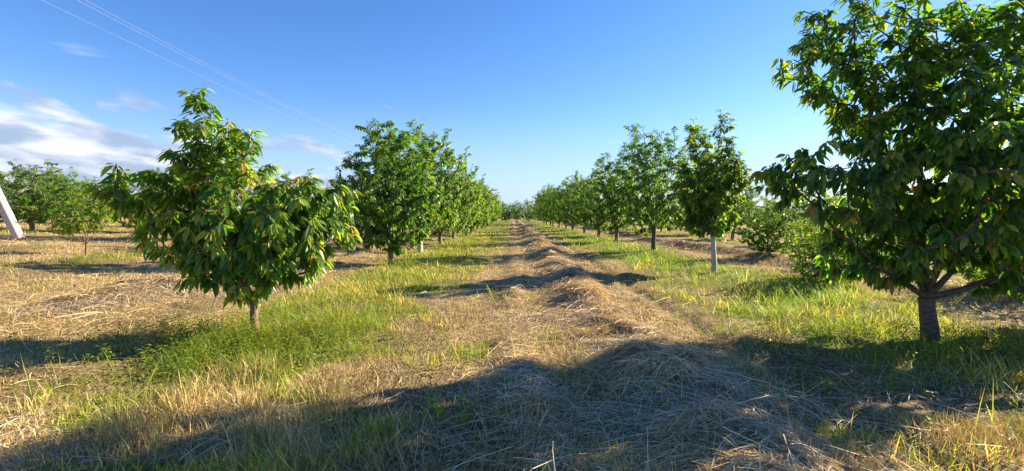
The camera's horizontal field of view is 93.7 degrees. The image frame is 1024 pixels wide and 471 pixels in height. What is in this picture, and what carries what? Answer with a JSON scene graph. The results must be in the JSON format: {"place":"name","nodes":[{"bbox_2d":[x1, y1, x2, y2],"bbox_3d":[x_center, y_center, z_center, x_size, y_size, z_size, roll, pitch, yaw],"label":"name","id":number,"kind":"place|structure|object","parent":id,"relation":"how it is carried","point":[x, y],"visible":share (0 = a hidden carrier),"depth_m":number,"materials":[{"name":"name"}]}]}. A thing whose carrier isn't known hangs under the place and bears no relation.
{"place":"outdoors","nodes":[
{"label":"outdoors","id":0,"kind":"place"},
{"bbox_2d":[0,216,1023,470],"bbox_3d":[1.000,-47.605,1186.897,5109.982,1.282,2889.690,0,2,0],"label":"ground","id":1,"kind":"structure","parent":0,"point":[368,400],"depth_m":5.93,"materials":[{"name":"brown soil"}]},
{"bbox_2d":[0,171,14,207],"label":"cherry tree","id":2,"kind":"object","parent":1,"relation":"on","point":[10,183],"visible":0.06,"depth_m":28.21,"materials":[{"name":"green plant"}]},
{"bbox_2d":[0,188,24,240],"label":"utility pole","id":3,"kind":"object","parent":1,"relation":"on","point":[10,221],"visible":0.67,"depth_m":17.90,"materials":[{"name":"concrete"}]},
{"bbox_2d":[55,6,348,141],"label":"power line","id":4,"kind":"object","parent":3,"relation":"attached to","point":[176,64],"visible":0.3,"depth_m":31.27,"materials":[{"name":"silver metal"}]},
{"bbox_2d":[77,0,358,140],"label":"power line","id":5,"kind":"object","parent":3,"relation":"attached to","point":[189,58],"visible":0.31,"depth_m":28.94,"materials":[{"name":"silver metal"}]},
{"bbox_2d":[87,1,363,141],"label":"power line","id":6,"kind":"object","parent":3,"relation":"attached to","point":[205,63],"visible":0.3,"depth_m":32.35,"materials":[{"name":"silver metal"}]},
{"bbox_2d":[0,164,89,229],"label":"cherry tree","id":7,"kind":"object","parent":1,"relation":"on","point":[32,213],"visible":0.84,"depth_m":22.34,"materials":[{"name":"green plant"}]},
{"bbox_2d":[1,159,90,224],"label":"cherry tree","id":8,"kind":"object","parent":1,"relation":"on","point":[53,180],"visible":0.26,"depth_m":27.90,"materials":[{"name":"green plant"}]},
{"bbox_2d":[37,176,107,218],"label":"cherry tree","id":9,"kind":"object","parent":1,"relation":"on","point":[85,208],"visible":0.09,"depth_m":36.84,"materials":[{"name":"green plant"}]},
{"bbox_2d":[46,192,119,255],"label":"cherry sapling","id":10,"kind":"object","parent":1,"relation":"on","point":[96,217],"visible":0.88,"depth_m":14.28,"materials":[{"name":"green plant"}]},
{"bbox_2d":[77,179,112,217],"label":"cherry tree","id":11,"kind":"object","parent":1,"relation":"on","point":[100,189],"visible":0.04,"depth_m":44.38,"materials":[{"name":"green plant"}]},
{"bbox_2d":[102,171,158,229],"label":"cherry tree","id":12,"kind":"object","parent":1,"relation":"on","point":[133,220],"visible":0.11,"depth_m":23.24,"materials":[{"name":"green plant"}]},
{"bbox_2d":[169,144,254,215],"bbox_3d":[-13.332,-2.137,21.695,3.414,5.005,3.294,1,-1,0],"label":"cherry tree","id":13,"kind":"object","parent":1,"relation":"on","point":[239,202],"visible":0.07,"depth_m":21.54,"materials":[{"name":"green plant"}]},
{"bbox_2d":[81,87,364,335],"bbox_3d":[-3.635,-0.223,6.230,3.325,3.386,2.086,0,2,0],"label":"cherry tree","id":14,"kind":"object","parent":1,"relation":"on","point":[244,258],"visible":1,"depth_m":5.97,"materials":[{"name":"green plant"}]},
{"bbox_2d":[247,167,323,218],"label":"cherry tree","id":15,"kind":"object","parent":1,"relation":"on","point":[287,178],"visible":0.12,"depth_m":27.29,"materials":[{"name":"green plant"}]},
{"bbox_2d":[313,183,354,225],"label":"cherry tree","id":16,"kind":"object","parent":1,"relation":"on","point":[329,205],"visible":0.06,"depth_m":34.33,"materials":[{"name":"green plant"}]},
{"bbox_2d":[346,194,375,224],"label":"cherry tree","id":17,"kind":"object","parent":1,"relation":"on","point":[368,219],"visible":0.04,"depth_m":41.96,"materials":[{"name":"green plant"}]},
{"bbox_2d":[328,118,444,264],"bbox_3d":[-4.074,-1.408,15.640,3.675,4.990,3.709,-1,3,-23],"label":"cherry tree","id":18,"kind":"object","parent":1,"relation":"on","point":[391,216],"visible":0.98,"depth_m":15.07,"materials":[{"name":"green plant"}]},
{"bbox_2d":[355,118,474,252],"bbox_3d":[-3.967,-2.155,20.652,4.571,6.083,4.479,1,2,16],"label":"cherry tree","id":19,"kind":"object","parent":1,"relation":"on","point":[445,202],"visible":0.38,"depth_m":20.31,"materials":[{"name":"green plant"}]},
{"bbox_2d":[23,194,853,220],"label":"tree belt","id":20,"kind":"object","parent":1,"relation":"on","point":[534,216],"depth_m":154.88,"materials":[{"name":"green plant"}]},
{"bbox_2d":[412,142,487,243],"bbox_3d":[-4.013,-2.228,26.560,4.930,5.685,4.942,-1,3,-25],"label":"cherry tree","id":21,"kind":"object","parent":1,"relation":"on","point":[462,219],"visible":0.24,"depth_m":26.20,"materials":[{"name":"green plant"}]},
{"bbox_2d":[432,164,484,238],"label":"cherry tree","id":22,"kind":"object","parent":1,"relation":"on","point":[470,222],"visible":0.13,"depth_m":32.26,"materials":[{"name":"green plant"}]},
{"bbox_2d":[450,175,498,235],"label":"cherry tree","id":23,"kind":"object","parent":1,"relation":"on","point":[480,221],"visible":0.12,"depth_m":38.00,"materials":[{"name":"green plant"}]},
{"bbox_2d":[460,173,494,230],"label":"cherry tree","id":24,"kind":"object","parent":1,"relation":"on","point":[483,180],"visible":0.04,"depth_m":49.74,"materials":[{"name":"green plant"}]},
{"bbox_2d":[466,180,494,232],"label":"cherry tree","id":25,"kind":"object","parent":1,"relation":"on","point":[485,206],"visible":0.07,"depth_m":43.91,"materials":[{"name":"green plant"}]},
{"bbox_2d":[477,183,497,228],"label":"cherry tree","id":26,"kind":"object","parent":1,"relation":"on","point":[488,206],"visible":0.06,"depth_m":56.40,"materials":[{"name":"green plant"}]},
{"bbox_2d":[476,185,500,226],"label":"cherry tree","id":27,"kind":"object","parent":1,"relation":"on","point":[495,211],"visible":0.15,"depth_m":62.43,"materials":[{"name":"green plant"}]},
{"bbox_2d":[486,192,504,225],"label":"cherry tree","id":28,"kind":"object","parent":1,"relation":"on","point":[493,220],"visible":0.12,"depth_m":74.59,"materials":[{"name":"green plant"}]},
{"bbox_2d":[500,201,513,220],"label":"cherry tree","id":29,"kind":"object","parent":1,"relation":"on","point":[508,213],"visible":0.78,"depth_m":117.66,"materials":[{"name":"green plant"}]},
{"bbox_2d":[0,220,1023,470],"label":"cut hay","id":30,"kind":"object","parent":1,"relation":"on","point":[740,438],"visible":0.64,"depth_m":4.12,"materials":[{"name":"plant"}]},
{"bbox_2d":[0,221,1023,470],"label":"green grass","id":31,"kind":"structure","parent":1,"relation":"on","point":[790,305],"depth_m":5.89,"materials":[{"name":"green plant"}]},
{"bbox_2d":[0,220,1023,470],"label":"dry stubble","id":32,"kind":"object","parent":1,"relation":"on","point":[150,430],"visible":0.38,"depth_m":3.88,"materials":[{"name":"beige plant"}]},
{"bbox_2d":[0,283,1023,428],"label":"weeds","id":33,"kind":"object","parent":1,"relation":"on","point":[216,328],"visible":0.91,"depth_m":5.66,"materials":[{"name":"green plant"}]},
{"bbox_2d":[510,200,523,218],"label":"cherry tree","id":34,"kind":"object","parent":1,"relation":"on","point":[516,214],"visible":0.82,"depth_m":120.45,"materials":[{"name":"green plant"}]},
{"bbox_2d":[518,198,535,221],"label":"cherry tree","id":35,"kind":"object","parent":1,"relation":"on","point":[529,213],"visible":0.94,"depth_m":117.39,"materials":[{"name":"green plant"}]},
{"bbox_2d":[532,190,547,222],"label":"cherry tree","id":36,"kind":"object","parent":1,"relation":"on","point":[536,214],"visible":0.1,"depth_m":91.95,"materials":[{"name":"green plant"}]},
{"bbox_2d":[537,187,549,224],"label":"cherry tree","id":37,"kind":"object","parent":1,"relation":"on","point":[541,205],"visible":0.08,"depth_m":85.41,"materials":[{"name":"green plant"}]},
{"bbox_2d":[531,182,561,224],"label":"cherry tree","id":38,"kind":"object","parent":1,"relation":"on","point":[537,200],"visible":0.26,"depth_m":79.16,"materials":[{"name":"green plant"}]},
{"bbox_2d":[539,185,555,225],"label":"cherry tree","id":39,"kind":"object","parent":1,"relation":"on","point":[545,194],"visible":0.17,"depth_m":71.86,"materials":[{"name":"green plant"}]},
{"bbox_2d":[540,184,570,226],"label":"cherry tree","id":40,"kind":"object","parent":1,"relation":"on","point":[550,214],"visible":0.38,"depth_m":63.77,"materials":[{"name":"green plant"}]},
{"bbox_2d":[547,187,573,228],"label":"cherry tree","id":41,"kind":"object","parent":1,"relation":"on","point":[560,206],"visible":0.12,"depth_m":56.74,"materials":[{"name":"green plant"}]},
{"bbox_2d":[549,174,583,229],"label":"cherry tree","id":42,"kind":"object","parent":1,"relation":"on","point":[559,196],"visible":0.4,"depth_m":49.73,"materials":[{"name":"green plant"}]},
{"bbox_2d":[557,170,605,232],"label":"cherry tree","id":43,"kind":"object","parent":1,"relation":"on","point":[575,185],"visible":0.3,"depth_m":42.32,"materials":[{"name":"green plant"}]},
{"bbox_2d":[566,170,626,236],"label":"cherry tree","id":44,"kind":"object","parent":1,"relation":"on","point":[596,225],"visible":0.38,"depth_m":35.66,"materials":[{"name":"green plant"}]},
{"bbox_2d":[583,142,648,241],"bbox_3d":[6.289,-2.429,28.739,4.332,5.939,4.490,0,2,-2],"label":"cherry tree","id":45,"kind":"object","parent":1,"relation":"on","point":[615,214],"visible":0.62,"depth_m":28.13,"materials":[{"name":"green plant"}]},
{"bbox_2d":[605,122,696,249],"bbox_3d":[6.184,-2.084,20.653,3.980,5.709,4.160,-1,2,-17],"label":"cherry tree","id":46,"kind":"object","parent":1,"relation":"on","point":[658,202],"visible":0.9,"depth_m":20.11,"materials":[{"name":"green plant"}]},
{"bbox_2d":[646,206,672,231],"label":"cherry tree","id":47,"kind":"object","parent":1,"relation":"on","point":[660,228],"visible":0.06,"depth_m":47.59,"materials":[{"name":"green plant"}]},
{"bbox_2d":[663,197,693,234],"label":"cherry tree","id":48,"kind":"object","parent":1,"relation":"on","point":[664,208],"visible":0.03,"depth_m":39.27,"materials":[{"name":"green plant"}]},
{"bbox_2d":[668,108,754,271],"bbox_3d":[5.576,-1.172,13.550,2.018,4.646,2.453,-1,3,-25],"label":"cherry tree","id":49,"kind":"object","parent":1,"relation":"on","point":[714,200],"visible":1,"depth_m":13.22,"materials":[{"name":"green plant"}]},
{"bbox_2d":[712,178,766,238],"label":"cherry tree","id":50,"kind":"object","parent":1,"relation":"on","point":[753,213],"visible":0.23,"depth_m":31.42,"materials":[{"name":"green plant"}]},
{"bbox_2d":[734,195,807,252],"bbox_3d":[9.343,-0.360,17.360,2.460,2.291,2.470,0,2,0],"label":"bush","id":51,"kind":"object","parent":1,"relation":"on","point":[768,230],"visible":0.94,"depth_m":17.15,"materials":[{"name":"green plant"}]},
{"bbox_2d":[758,196,784,226],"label":"cherry tree","id":52,"kind":"object","parent":1,"relation":"on","point":[771,209],"visible":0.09,"depth_m":45.77,"materials":[{"name":"green plant"}]},
{"bbox_2d":[762,181,836,240],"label":"cherry tree","id":53,"kind":"object","parent":1,"relation":"on","point":[802,214],"visible":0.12,"depth_m":24.72,"materials":[{"name":"green plant"}]},
{"bbox_2d":[787,217,830,256],"bbox_3d":[11.605,0.040,18.585,1.738,1.869,1.714,0,2,0],"label":"bush","id":54,"kind":"object","parent":1,"relation":"on","point":[809,229],"visible":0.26,"depth_m":18.52,"materials":[{"name":"green plant"}]},
{"bbox_2d":[776,222,885,284],"bbox_3d":[7.307,0.423,10.969,2.221,1.609,2.141,0,2,0],"label":"bush","id":55,"kind":"object","parent":1,"relation":"on","point":[798,263],"visible":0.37,"depth_m":10.95,"materials":[{"name":"green plant"}]},
{"bbox_2d":[822,195,850,227],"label":"cherry tree","id":56,"kind":"object","parent":1,"relation":"on","point":[844,202],"visible":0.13,"depth_m":37.22,"materials":[{"name":"green plant"}]},
{"bbox_2d":[748,0,1023,342],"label":"cherry tree","id":57,"kind":"object","parent":1,"relation":"on","point":[977,197],"visible":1,"depth_m":5.82,"materials":[{"name":"green plant"}]},
{"bbox_2d":[855,186,932,262],"bbox_3d":[11.409,-0.253,14.053,3.118,2.687,2.997,0,2,0],"label":"bush","id":58,"kind":"object","parent":1,"relation":"on","point":[896,240],"depth_m":13.75,"materials":[{"name":"green plant"}]},
{"bbox_2d":[945,243,1011,287],"bbox_3d":[9.892,0.518,9.259,2.638,1.618,2.692,0,2,0],"label":"bush","id":59,"kind":"object","parent":1,"relation":"on","point":[969,273],"visible":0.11,"depth_m":9.31,"materials":[{"name":"green plant"}]},
{"bbox_2d":[0,0,1023,214],"label":"sky","id":60,"kind":"structure","parent":0,"point":[537,91],"materials":[{"name":"blue"}]}
]}

